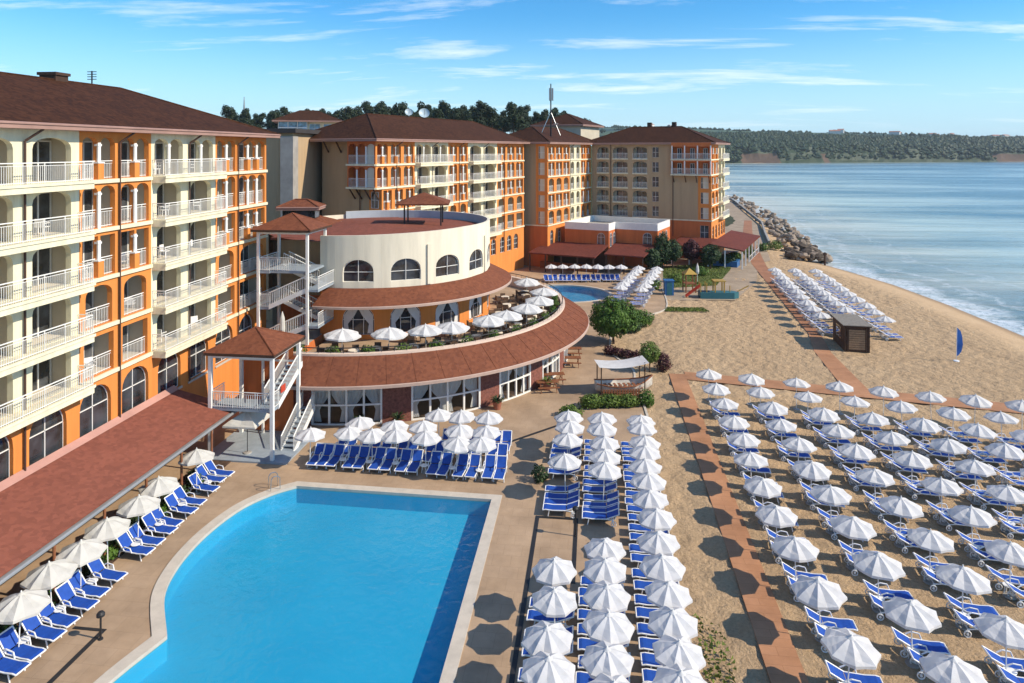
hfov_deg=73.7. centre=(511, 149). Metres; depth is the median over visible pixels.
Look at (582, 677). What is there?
sun lounger
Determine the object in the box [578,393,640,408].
green hedge
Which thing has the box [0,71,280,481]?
hotel wing
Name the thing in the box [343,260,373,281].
window
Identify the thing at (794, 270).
beach parasol
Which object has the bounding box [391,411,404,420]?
potted plant
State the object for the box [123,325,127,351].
balcony door
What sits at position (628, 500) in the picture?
sun lounger
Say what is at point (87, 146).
balcony door
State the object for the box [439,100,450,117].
pine tree
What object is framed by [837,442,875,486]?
beach parasol
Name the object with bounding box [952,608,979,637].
sun lounger
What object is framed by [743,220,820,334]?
red path
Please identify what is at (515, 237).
window
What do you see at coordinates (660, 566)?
pool parasol
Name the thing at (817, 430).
sun lounger
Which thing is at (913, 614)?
beach parasol
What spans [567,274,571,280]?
sun lounger
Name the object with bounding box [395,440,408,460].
sun lounger
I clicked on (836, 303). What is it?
beach parasol
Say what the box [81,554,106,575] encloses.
bed shrub
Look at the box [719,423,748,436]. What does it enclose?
sun lounger
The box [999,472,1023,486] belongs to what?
sun lounger
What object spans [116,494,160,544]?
cream parasol
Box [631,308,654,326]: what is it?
shrub
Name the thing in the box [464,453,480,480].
sun lounger
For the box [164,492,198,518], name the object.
sun lounger
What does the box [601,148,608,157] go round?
window
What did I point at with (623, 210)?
window
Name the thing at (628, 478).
sun lounger
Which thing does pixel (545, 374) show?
picnic table
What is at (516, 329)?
planter bush
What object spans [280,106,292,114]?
pine tree
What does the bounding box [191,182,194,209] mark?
balcony door
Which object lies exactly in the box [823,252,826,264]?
beach post
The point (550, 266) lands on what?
pool parasol
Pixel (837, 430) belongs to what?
beach parasol
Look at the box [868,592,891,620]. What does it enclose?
sun lounger
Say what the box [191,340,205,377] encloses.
window
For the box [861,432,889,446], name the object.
sun lounger
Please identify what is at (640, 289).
pool parasol
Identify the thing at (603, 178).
window
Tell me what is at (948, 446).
beach parasol
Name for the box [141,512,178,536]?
sun lounger
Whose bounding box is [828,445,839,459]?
sun lounger
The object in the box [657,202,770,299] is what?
promenade
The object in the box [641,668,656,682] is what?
sun lounger
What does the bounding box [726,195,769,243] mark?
promenade wall
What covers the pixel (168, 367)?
window
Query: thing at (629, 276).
pool parasol
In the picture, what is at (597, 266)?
pool parasol
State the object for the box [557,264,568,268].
pool parasol
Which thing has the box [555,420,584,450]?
pool parasol
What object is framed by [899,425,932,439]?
sun lounger
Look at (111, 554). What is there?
bed shrub
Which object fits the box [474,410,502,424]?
pool parasol
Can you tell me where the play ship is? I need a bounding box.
[685,279,748,298]
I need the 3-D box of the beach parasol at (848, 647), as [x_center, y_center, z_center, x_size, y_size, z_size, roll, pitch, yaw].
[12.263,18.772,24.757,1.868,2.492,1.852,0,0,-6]
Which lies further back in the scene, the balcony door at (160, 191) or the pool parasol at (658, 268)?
the pool parasol at (658, 268)
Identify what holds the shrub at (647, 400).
on the ground at (756, 328)
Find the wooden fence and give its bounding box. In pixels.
[602,389,640,396]
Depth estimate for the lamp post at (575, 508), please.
35.23 m
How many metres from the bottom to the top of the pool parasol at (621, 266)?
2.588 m
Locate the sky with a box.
[0,0,1023,145]
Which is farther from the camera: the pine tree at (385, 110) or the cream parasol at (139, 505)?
the pine tree at (385, 110)
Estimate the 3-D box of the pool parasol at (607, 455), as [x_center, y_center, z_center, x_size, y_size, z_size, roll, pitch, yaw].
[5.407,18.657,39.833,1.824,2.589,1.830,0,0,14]
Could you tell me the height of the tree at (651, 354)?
2.931 m
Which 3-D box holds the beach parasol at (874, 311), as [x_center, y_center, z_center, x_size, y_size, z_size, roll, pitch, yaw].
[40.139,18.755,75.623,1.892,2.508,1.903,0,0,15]
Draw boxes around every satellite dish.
[405,109,412,115]
[419,108,429,117]
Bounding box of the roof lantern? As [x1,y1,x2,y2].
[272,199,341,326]
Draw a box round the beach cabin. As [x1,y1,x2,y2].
[830,313,872,352]
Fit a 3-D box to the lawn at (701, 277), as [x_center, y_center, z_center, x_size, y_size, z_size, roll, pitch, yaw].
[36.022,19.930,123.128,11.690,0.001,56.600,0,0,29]
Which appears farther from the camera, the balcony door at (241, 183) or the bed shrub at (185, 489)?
the balcony door at (241, 183)
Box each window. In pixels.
[0,436,9,481]
[29,410,62,465]
[80,384,107,436]
[122,366,144,413]
[158,354,177,393]
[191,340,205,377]
[215,326,229,363]
[239,314,251,332]
[310,124,319,129]
[311,389,381,424]
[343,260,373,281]
[343,310,373,334]
[371,192,378,208]
[390,307,420,331]
[391,258,419,280]
[411,376,480,420]
[435,302,458,325]
[436,255,457,276]
[469,249,481,270]
[469,297,481,319]
[491,239,494,254]
[499,364,530,401]
[500,237,503,252]
[507,235,510,250]
[514,234,516,248]
[542,353,559,384]
[550,230,552,243]
[564,349,567,364]
[597,233,604,244]
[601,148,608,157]
[601,162,608,172]
[601,176,608,186]
[601,190,608,200]
[601,204,608,214]
[617,148,627,157]
[617,162,627,172]
[617,176,627,186]
[617,190,627,200]
[617,205,627,215]
[636,148,646,158]
[636,162,646,172]
[636,177,646,187]
[636,191,646,201]
[636,205,646,216]
[643,233,651,244]
[653,147,658,156]
[653,162,658,171]
[653,177,658,186]
[653,191,658,201]
[653,206,658,215]
[677,148,681,158]
[677,163,681,173]
[690,148,694,158]
[690,163,694,173]
[700,225,708,237]
[703,148,707,158]
[703,163,707,173]
[836,323,840,337]
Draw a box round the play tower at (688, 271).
[681,268,697,292]
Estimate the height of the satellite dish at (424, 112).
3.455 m
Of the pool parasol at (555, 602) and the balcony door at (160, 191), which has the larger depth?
the balcony door at (160, 191)
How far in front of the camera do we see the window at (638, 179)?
131.45 m
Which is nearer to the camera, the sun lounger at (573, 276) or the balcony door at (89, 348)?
the balcony door at (89, 348)
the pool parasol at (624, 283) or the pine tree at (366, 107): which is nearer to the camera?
the pool parasol at (624, 283)
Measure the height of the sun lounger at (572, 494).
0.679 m
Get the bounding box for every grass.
[663,262,730,286]
[664,307,709,311]
[693,613,736,682]
[743,245,753,258]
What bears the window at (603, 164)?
in the hotel block at (674, 174)
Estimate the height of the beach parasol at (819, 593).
2.551 m
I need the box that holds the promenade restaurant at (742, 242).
[671,230,759,268]
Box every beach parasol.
[696,368,721,400]
[702,382,730,416]
[710,398,738,433]
[718,415,749,453]
[726,431,760,473]
[733,451,768,495]
[738,373,764,405]
[743,476,781,524]
[746,386,774,420]
[755,503,797,556]
[758,401,787,437]
[765,417,796,457]
[768,267,781,279]
[771,271,785,287]
[771,535,818,594]
[775,274,789,284]
[778,279,794,294]
[781,436,816,479]
[782,377,810,409]
[783,283,798,288]
[787,267,801,284]
[788,288,805,307]
[791,576,846,642]
[792,272,807,288]
[792,294,809,313]
[792,460,831,505]
[794,391,822,425]
[797,299,816,319]
[799,275,813,292]
[803,279,817,289]
[803,304,821,326]
[807,407,840,444]
[808,268,822,277]
[808,285,823,302]
[809,484,851,534]
[811,311,830,334]
[813,272,827,276]
[814,289,830,308]
[819,295,838,314]
[820,276,835,289]
[820,423,854,464]
[820,627,880,682]
[825,280,841,285]
[826,380,853,414]
[827,300,845,312]
[829,515,876,570]
[831,285,848,301]
[835,306,855,313]
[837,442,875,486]
[839,291,856,296]
[839,395,869,430]
[847,296,865,313]
[852,550,905,613]
[855,467,894,514]
[856,411,889,450]
[857,302,876,316]
[864,308,884,330]
[868,385,898,417]
[873,430,910,471]
[874,316,895,338]
[879,496,923,547]
[882,596,941,668]
[885,400,917,436]
[892,450,932,495]
[905,417,941,456]
[907,527,953,584]
[914,391,946,420]
[919,651,987,682]
[920,477,963,525]
[929,438,967,479]
[935,564,991,630]
[936,406,970,438]
[947,505,996,559]
[954,458,995,504]
[958,394,992,422]
[958,422,997,459]
[973,612,1023,682]
[983,411,1018,438]
[984,442,1023,484]
[984,539,1023,599]
[985,484,1023,534]
[1004,399,1023,417]
[1009,430,1023,467]
[1020,468,1023,476]
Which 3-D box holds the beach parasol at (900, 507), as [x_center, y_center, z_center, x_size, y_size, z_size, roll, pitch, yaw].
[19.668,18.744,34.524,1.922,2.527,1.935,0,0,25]
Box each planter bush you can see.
[325,346,340,352]
[359,345,374,351]
[395,342,411,349]
[429,339,445,346]
[460,335,473,342]
[487,330,499,337]
[511,324,521,331]
[528,317,538,326]
[541,311,549,320]
[549,305,556,315]
[553,298,559,307]
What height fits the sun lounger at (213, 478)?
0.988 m
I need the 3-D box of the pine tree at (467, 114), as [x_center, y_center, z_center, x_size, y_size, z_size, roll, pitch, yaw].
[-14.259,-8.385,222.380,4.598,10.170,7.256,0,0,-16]
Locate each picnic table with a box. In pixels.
[536,379,559,393]
[543,372,565,382]
[563,356,581,367]
[567,347,581,355]
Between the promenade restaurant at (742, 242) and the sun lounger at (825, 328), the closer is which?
the sun lounger at (825, 328)
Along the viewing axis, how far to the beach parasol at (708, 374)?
54.26 m
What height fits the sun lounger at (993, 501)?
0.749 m
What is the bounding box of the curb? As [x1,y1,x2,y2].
[509,515,577,682]
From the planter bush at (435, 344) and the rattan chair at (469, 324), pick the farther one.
the rattan chair at (469, 324)
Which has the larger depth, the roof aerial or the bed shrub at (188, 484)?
the roof aerial
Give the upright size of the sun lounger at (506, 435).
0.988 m
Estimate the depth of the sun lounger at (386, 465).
43.03 m
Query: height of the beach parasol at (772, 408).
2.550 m
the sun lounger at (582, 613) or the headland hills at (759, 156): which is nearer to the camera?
the sun lounger at (582, 613)
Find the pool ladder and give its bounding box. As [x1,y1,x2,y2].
[268,472,279,490]
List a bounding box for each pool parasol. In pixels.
[295,427,325,468]
[333,425,361,454]
[345,416,374,444]
[357,428,385,459]
[380,419,408,459]
[381,429,411,470]
[409,419,436,448]
[409,429,441,473]
[425,407,451,433]
[442,435,469,479]
[444,423,472,462]
[449,409,474,423]
[467,436,496,478]
[473,425,500,453]
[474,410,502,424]
[521,620,572,656]
[521,651,574,682]
[532,556,576,620]
[532,586,576,622]
[545,264,556,268]
[547,452,581,497]
[552,432,582,474]
[554,409,583,422]
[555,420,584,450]
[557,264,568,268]
[569,264,579,278]
[580,264,591,268]
[580,640,633,678]
[582,608,634,644]
[583,556,625,583]
[583,580,630,611]
[584,537,625,560]
[587,411,616,424]
[587,421,616,436]
[588,448,620,483]
[588,461,621,505]
[588,672,629,682]
[589,435,619,450]
[592,264,603,278]
[604,265,614,280]
[613,284,627,289]
[615,264,626,280]
[616,281,629,299]
[620,277,633,295]
[623,274,636,291]
[626,271,638,288]
[626,415,655,425]
[627,422,656,435]
[628,435,660,449]
[628,457,661,473]
[629,444,660,460]
[630,269,642,281]
[630,471,665,491]
[632,265,644,269]
[632,489,668,530]
[633,286,648,305]
[636,508,676,530]
[637,282,651,298]
[637,530,679,555]
[639,553,685,581]
[641,279,653,297]
[642,275,655,293]
[645,272,659,277]
[645,580,692,608]
[648,269,660,273]
[648,606,697,639]
[651,266,662,282]
[652,634,705,670]
[652,663,706,682]
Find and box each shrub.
[0,622,18,632]
[0,624,11,648]
[47,582,63,601]
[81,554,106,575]
[101,543,119,561]
[108,531,130,546]
[129,516,144,528]
[157,492,171,506]
[160,502,168,517]
[174,484,189,497]
[185,469,197,482]
[186,472,205,488]
[531,464,548,482]
[559,404,583,416]
[628,321,643,332]
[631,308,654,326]
[637,389,654,407]
[650,280,661,289]
[654,352,672,372]
[666,273,684,282]
[691,265,708,275]
[756,243,768,250]
[767,240,782,249]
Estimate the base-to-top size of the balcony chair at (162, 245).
0.851 m
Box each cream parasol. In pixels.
[0,589,50,659]
[20,559,77,623]
[55,539,106,596]
[83,516,130,569]
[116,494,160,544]
[138,476,179,510]
[178,447,214,494]
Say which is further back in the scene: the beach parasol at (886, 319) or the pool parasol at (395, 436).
the beach parasol at (886, 319)
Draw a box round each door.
[32,140,50,180]
[32,192,50,232]
[32,248,50,285]
[32,303,50,338]
[32,359,50,390]
[82,141,92,177]
[82,189,92,224]
[82,240,92,272]
[84,342,93,367]
[85,291,93,320]
[121,142,127,175]
[121,186,127,219]
[121,231,127,263]
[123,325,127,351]
[124,280,127,306]
[154,142,163,174]
[157,184,163,214]
[157,227,163,255]
[157,271,163,296]
[157,314,163,337]
[189,143,194,171]
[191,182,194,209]
[191,222,194,246]
[191,263,194,284]
[191,303,194,315]
[217,143,218,159]
[217,179,218,196]
[217,217,218,232]
[239,144,248,169]
[239,177,243,202]
[239,210,248,235]
[240,245,248,268]
[240,280,248,298]
[416,146,420,161]
[417,167,421,182]
[433,146,437,161]
[434,166,438,181]
[434,187,438,195]
[470,147,473,160]
[470,165,473,178]
[470,184,473,197]
[470,203,473,210]
[667,282,671,294]
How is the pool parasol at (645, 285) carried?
on the terrace paving
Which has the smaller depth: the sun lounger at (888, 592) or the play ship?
the sun lounger at (888, 592)
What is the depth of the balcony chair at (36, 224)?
35.53 m
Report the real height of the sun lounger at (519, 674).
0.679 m
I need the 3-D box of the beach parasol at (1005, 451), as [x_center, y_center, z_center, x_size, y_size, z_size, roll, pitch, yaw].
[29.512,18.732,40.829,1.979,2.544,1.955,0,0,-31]
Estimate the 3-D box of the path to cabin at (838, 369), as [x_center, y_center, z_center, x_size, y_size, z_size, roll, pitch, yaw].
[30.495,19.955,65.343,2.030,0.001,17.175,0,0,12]
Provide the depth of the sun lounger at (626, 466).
42.22 m
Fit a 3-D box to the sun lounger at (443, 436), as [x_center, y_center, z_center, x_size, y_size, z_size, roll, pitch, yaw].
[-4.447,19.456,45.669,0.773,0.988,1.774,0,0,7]
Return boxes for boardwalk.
[669,373,808,682]
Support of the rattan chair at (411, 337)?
on the round restaurant at (393, 270)
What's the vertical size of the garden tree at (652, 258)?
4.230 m
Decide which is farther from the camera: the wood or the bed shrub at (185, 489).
the wood
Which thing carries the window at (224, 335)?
in the hotel wing at (60, 132)
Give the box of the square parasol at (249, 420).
[222,412,269,454]
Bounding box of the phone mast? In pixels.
[542,84,559,136]
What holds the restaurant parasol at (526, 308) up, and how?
on the round restaurant at (393, 270)
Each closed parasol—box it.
[279,311,284,331]
[696,263,698,281]
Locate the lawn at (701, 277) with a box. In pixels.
[663,248,753,286]
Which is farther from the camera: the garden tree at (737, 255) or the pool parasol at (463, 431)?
the garden tree at (737, 255)
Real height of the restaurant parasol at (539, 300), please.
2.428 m
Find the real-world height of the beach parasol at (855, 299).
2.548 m
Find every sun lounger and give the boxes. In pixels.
[0,625,45,661]
[0,648,31,682]
[20,615,66,648]
[38,596,80,627]
[54,580,99,616]
[68,569,110,598]
[86,558,127,587]
[116,532,155,560]
[128,522,165,551]
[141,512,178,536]
[151,508,183,525]
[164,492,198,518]
[172,485,206,505]
[187,472,219,496]
[194,464,226,484]
[204,460,234,480]
[305,443,325,467]
[314,443,334,468]
[324,443,344,469]
[333,440,347,456]
[341,445,360,470]
[343,439,357,455]
[351,445,370,470]
[367,446,386,472]
[368,441,381,456]
[379,441,391,446]
[379,447,395,473]
[394,448,412,474]
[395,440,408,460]
[403,438,418,461]
[406,449,423,474]
[421,444,436,463]
[425,451,441,476]
[429,440,445,459]
[435,451,452,478]
[441,428,447,439]
[451,453,468,479]
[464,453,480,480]
[481,454,495,481]
[483,443,498,467]
[492,455,506,482]
[494,430,501,442]
[495,443,507,463]
[500,430,511,453]
[517,667,522,681]
[521,640,572,656]
[523,625,573,637]
[526,609,574,626]
[529,593,575,607]
[542,500,578,517]
[543,274,548,280]
[543,495,579,511]
[544,489,579,498]
[545,482,579,492]
[548,465,580,480]
[549,451,580,458]
[550,445,581,457]
[552,442,582,451]
[553,274,557,281]
[562,274,566,280]
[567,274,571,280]
[571,274,576,281]
[575,671,629,682]
[576,274,581,281]
[577,608,624,619]
[577,623,587,637]
[577,637,628,650]
[577,652,630,671]
[578,584,623,596]
[578,595,588,608]
[580,576,624,585]
[582,274,586,280]
[582,478,616,491]
[582,482,616,493]
[582,502,618,519]
[582,508,619,526]
[583,456,591,464]
[583,471,612,483]
[583,490,618,500]
[583,498,619,507]
[584,436,613,444]
[584,445,593,449]
[584,450,615,454]
[591,274,596,281]
[605,274,610,281]
[620,441,631,446]
[621,447,632,455]
[622,450,629,455]
[622,456,635,463]
[622,464,629,470]
[623,470,634,475]
[623,475,631,481]
[624,497,632,504]
[625,482,635,489]
[625,490,660,497]
[626,504,663,512]
[627,510,664,522]
[628,523,654,531]
[629,530,669,543]
[629,543,645,552]
[630,553,672,567]
[631,568,646,579]
[632,302,645,307]
[633,579,679,593]
[633,594,655,606]
[635,606,658,622]
[636,622,656,636]
[638,636,689,651]
[640,652,662,668]
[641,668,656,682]
[712,407,739,418]
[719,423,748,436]
[727,441,758,455]
[738,465,770,477]
[742,473,777,483]
[749,492,783,503]
[752,404,757,416]
[753,499,790,511]
[756,409,785,422]
[757,509,798,531]
[765,527,805,540]
[767,428,797,440]
[769,540,808,565]
[774,439,788,453]
[777,445,810,460]
[781,561,827,585]
[786,459,795,475]
[787,575,798,601]
[799,481,816,499]
[802,415,831,428]
[804,606,857,634]
[805,490,844,512]
[807,318,826,325]
[810,320,828,327]
[812,426,839,440]
[814,622,840,652]
[815,325,832,332]
[816,507,838,527]
[818,433,850,447]
[819,328,832,335]
[820,303,835,309]
[824,660,882,682]
[825,518,862,541]
[826,309,843,315]
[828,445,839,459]
[832,451,868,468]
[838,540,878,562]
[842,464,860,481]
[844,414,870,427]
[844,552,857,575]
[847,473,886,492]
[850,420,882,434]
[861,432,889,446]
[862,490,883,508]
[862,579,913,604]
[863,317,882,324]
[868,322,887,329]
[868,439,902,453]
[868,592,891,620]
[871,324,891,331]
[871,500,908,522]
[877,329,898,337]
[880,451,893,467]
[882,332,902,340]
[882,519,907,540]
[890,459,927,477]
[891,626,950,657]
[893,420,911,432]
[893,531,934,555]
[897,473,922,490]
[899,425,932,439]
[904,481,945,501]
[906,646,929,679]
[912,437,932,451]
[913,552,949,575]
[918,444,955,460]
[921,566,967,594]
[925,500,949,519]
[935,459,959,475]
[937,510,977,532]
[938,425,969,437]
[942,466,982,484]
[943,592,998,619]
[946,431,981,445]
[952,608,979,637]
[955,530,992,551]
[958,482,994,500]
[964,446,992,458]
[967,543,1012,568]
[969,450,1007,467]
[972,491,1015,510]
[981,645,1023,677]
[985,564,1023,589]
[987,464,1022,480]
[989,433,1021,443]
[991,508,1021,525]
[996,664,1023,682]
[998,437,1023,448]
[998,517,1023,538]
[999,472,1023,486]
[1005,581,1023,607]
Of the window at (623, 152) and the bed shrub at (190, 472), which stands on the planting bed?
the bed shrub at (190, 472)
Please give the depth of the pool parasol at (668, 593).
27.21 m
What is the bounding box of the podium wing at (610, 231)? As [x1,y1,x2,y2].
[565,215,669,267]
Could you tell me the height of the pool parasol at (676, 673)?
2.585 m
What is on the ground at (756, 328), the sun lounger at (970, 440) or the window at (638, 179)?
the sun lounger at (970, 440)
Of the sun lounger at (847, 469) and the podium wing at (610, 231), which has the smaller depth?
the sun lounger at (847, 469)
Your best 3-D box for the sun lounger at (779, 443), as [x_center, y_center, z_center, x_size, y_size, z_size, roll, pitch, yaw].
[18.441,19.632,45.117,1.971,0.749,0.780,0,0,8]
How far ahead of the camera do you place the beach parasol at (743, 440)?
42.09 m
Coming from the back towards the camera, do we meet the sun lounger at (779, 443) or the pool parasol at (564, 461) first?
the sun lounger at (779, 443)
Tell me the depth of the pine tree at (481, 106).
233.01 m
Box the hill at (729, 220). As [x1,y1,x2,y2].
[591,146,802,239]
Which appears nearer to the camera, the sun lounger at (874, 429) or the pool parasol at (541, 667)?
the pool parasol at (541, 667)
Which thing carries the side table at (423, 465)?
on the terrace paving
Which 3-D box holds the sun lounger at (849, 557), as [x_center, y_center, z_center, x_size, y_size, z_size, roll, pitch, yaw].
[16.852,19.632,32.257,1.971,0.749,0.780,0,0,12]
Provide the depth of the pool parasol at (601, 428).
43.33 m
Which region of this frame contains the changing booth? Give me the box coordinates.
[663,279,673,295]
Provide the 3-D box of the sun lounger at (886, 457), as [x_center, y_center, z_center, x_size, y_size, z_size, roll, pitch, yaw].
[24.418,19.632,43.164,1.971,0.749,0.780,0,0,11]
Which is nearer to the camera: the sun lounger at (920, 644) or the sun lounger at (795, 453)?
the sun lounger at (920, 644)
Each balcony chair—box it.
[34,219,49,234]
[84,356,95,367]
[121,253,128,266]
[125,297,135,310]
[157,329,166,341]
[159,244,169,256]
[160,204,168,215]
[191,315,197,324]
[240,294,246,304]
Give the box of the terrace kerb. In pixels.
[609,288,691,642]
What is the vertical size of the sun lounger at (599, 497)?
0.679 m
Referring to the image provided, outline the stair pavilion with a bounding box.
[203,326,314,464]
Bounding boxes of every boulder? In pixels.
[784,251,799,257]
[795,234,803,237]
[798,243,808,249]
[798,253,809,257]
[801,248,811,252]
[807,256,815,260]
[815,253,823,259]
[823,253,832,262]
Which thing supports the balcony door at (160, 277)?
in the hotel wing at (60, 132)
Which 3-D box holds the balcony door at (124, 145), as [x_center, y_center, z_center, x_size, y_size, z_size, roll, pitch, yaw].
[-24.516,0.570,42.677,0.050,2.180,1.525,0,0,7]
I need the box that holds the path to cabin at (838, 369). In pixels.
[809,335,866,388]
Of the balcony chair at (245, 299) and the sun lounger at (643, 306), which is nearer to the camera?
the balcony chair at (245, 299)
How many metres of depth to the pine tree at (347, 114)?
231.86 m
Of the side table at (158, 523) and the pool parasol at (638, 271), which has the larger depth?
the pool parasol at (638, 271)
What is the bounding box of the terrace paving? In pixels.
[0,265,665,682]
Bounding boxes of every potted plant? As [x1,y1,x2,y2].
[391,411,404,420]
[489,394,503,409]
[540,375,552,390]
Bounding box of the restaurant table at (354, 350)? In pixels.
[348,348,359,351]
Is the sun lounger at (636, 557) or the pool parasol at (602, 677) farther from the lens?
the sun lounger at (636, 557)
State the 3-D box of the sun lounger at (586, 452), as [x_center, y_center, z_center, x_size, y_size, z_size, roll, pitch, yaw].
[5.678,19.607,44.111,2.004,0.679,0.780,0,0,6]
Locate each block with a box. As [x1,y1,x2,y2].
[266,128,321,319]
[309,113,529,271]
[510,113,603,266]
[589,122,730,258]
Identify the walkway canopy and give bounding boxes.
[0,385,237,601]
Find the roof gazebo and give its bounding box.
[395,192,450,225]
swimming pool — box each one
[93,481,501,682]
[546,284,611,302]
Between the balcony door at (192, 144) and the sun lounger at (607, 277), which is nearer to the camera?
the balcony door at (192, 144)
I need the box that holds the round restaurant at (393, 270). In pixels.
[264,210,588,424]
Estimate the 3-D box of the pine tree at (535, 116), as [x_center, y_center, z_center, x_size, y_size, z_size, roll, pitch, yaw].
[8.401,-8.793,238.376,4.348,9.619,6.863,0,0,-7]
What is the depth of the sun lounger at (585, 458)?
43.20 m
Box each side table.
[17,636,30,643]
[53,605,65,612]
[86,578,97,583]
[131,541,140,553]
[154,521,163,532]
[178,501,185,512]
[339,457,346,466]
[420,463,427,472]
[449,466,455,473]
[476,468,482,475]
[907,647,919,661]
[1002,582,1013,592]
[1003,666,1017,682]
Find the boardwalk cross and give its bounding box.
[684,372,1023,413]
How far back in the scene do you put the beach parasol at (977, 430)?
43.38 m
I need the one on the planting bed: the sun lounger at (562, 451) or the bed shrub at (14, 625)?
the bed shrub at (14, 625)
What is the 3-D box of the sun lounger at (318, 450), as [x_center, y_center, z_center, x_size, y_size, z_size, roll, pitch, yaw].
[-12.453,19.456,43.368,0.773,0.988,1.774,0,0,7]
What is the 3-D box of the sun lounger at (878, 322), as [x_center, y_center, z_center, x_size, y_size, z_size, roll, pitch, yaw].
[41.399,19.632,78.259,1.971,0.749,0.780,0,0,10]
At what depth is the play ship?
91.75 m
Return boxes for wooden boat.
[594,356,652,394]
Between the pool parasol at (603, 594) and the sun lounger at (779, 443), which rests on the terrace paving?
the pool parasol at (603, 594)
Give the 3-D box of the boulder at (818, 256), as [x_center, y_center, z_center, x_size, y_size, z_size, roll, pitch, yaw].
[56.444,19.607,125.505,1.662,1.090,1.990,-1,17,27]
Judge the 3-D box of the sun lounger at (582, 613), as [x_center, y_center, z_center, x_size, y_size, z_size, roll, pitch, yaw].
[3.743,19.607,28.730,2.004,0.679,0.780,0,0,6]
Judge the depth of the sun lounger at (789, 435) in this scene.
46.99 m
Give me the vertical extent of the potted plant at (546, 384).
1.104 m
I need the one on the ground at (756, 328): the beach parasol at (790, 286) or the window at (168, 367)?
the beach parasol at (790, 286)
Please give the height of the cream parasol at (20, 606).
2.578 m
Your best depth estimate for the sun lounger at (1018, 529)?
35.36 m
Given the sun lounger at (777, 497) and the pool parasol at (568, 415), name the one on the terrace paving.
the pool parasol at (568, 415)
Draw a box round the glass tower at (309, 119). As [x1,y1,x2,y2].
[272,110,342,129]
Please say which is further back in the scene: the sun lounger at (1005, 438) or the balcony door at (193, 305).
the balcony door at (193, 305)
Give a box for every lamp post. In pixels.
[96,610,104,640]
[572,506,578,536]
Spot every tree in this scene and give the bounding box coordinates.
[220,105,238,120]
[237,108,254,123]
[238,112,255,126]
[252,112,266,126]
[264,110,273,126]
[266,109,282,128]
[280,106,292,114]
[330,110,340,117]
[339,107,353,120]
[340,106,351,115]
[351,106,361,113]
[352,111,363,116]
[360,100,373,113]
[372,104,385,113]
[374,101,389,114]
[391,101,407,111]
[393,102,408,115]
[417,101,431,117]
[430,107,445,118]
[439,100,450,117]
[445,107,457,117]
[446,108,461,119]
[457,105,467,111]
[462,109,473,120]
[469,105,479,118]
[471,100,488,125]
[474,118,486,125]
[482,105,499,127]
[493,114,501,129]
[498,101,529,131]
[498,110,508,131]
[514,105,526,128]
[521,105,530,127]
[522,114,532,126]
[531,111,539,124]
[536,115,547,122]
[538,108,548,119]
[549,108,560,117]
[588,295,643,343]
[638,341,660,371]
[644,248,662,268]
[654,231,671,268]
[663,239,683,267]
[682,239,699,267]
[697,242,721,268]
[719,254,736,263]
[728,252,740,259]
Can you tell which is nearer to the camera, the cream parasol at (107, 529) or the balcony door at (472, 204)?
the cream parasol at (107, 529)
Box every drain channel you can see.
[47,626,106,682]
[508,425,555,441]
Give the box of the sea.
[725,162,1023,335]
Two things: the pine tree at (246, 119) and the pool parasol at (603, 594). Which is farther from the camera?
the pine tree at (246, 119)
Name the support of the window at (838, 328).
in the beach cabin
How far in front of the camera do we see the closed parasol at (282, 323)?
53.52 m
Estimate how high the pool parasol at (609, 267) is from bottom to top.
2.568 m
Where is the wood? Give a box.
[599,125,1023,160]
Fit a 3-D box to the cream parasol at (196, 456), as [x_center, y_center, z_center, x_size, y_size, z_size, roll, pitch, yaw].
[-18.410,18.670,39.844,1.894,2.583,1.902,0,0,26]
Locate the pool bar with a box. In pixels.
[528,241,655,275]
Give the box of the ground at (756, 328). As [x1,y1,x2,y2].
[611,200,1023,682]
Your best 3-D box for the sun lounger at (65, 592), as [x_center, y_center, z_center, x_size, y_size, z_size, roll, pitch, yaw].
[-18.847,19.456,29.595,1.774,0.988,0.774,0,0,14]
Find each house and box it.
[829,130,839,133]
[889,131,900,134]
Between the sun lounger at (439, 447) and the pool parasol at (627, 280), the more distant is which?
the pool parasol at (627, 280)
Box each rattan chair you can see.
[408,334,415,339]
[467,320,473,330]
[509,294,514,302]
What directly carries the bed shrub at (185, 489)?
on the planting bed
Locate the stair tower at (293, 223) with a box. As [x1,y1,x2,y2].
[250,212,333,344]
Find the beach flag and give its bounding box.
[953,328,962,361]
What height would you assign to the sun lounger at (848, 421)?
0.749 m
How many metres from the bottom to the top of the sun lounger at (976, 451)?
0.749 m
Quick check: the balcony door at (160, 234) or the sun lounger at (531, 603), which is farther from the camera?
the balcony door at (160, 234)
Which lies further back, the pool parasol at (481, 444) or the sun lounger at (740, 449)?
the sun lounger at (740, 449)
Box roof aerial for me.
[87,71,96,83]
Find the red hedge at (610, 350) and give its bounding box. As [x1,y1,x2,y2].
[602,345,640,358]
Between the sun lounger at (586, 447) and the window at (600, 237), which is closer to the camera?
the sun lounger at (586, 447)
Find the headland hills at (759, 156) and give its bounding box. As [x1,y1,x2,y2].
[509,127,1023,162]
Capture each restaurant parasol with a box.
[324,328,360,341]
[370,326,407,339]
[407,323,441,340]
[438,320,469,334]
[472,314,503,332]
[491,310,522,327]
[511,303,542,323]
[514,278,539,286]
[525,295,553,305]
[529,287,557,309]

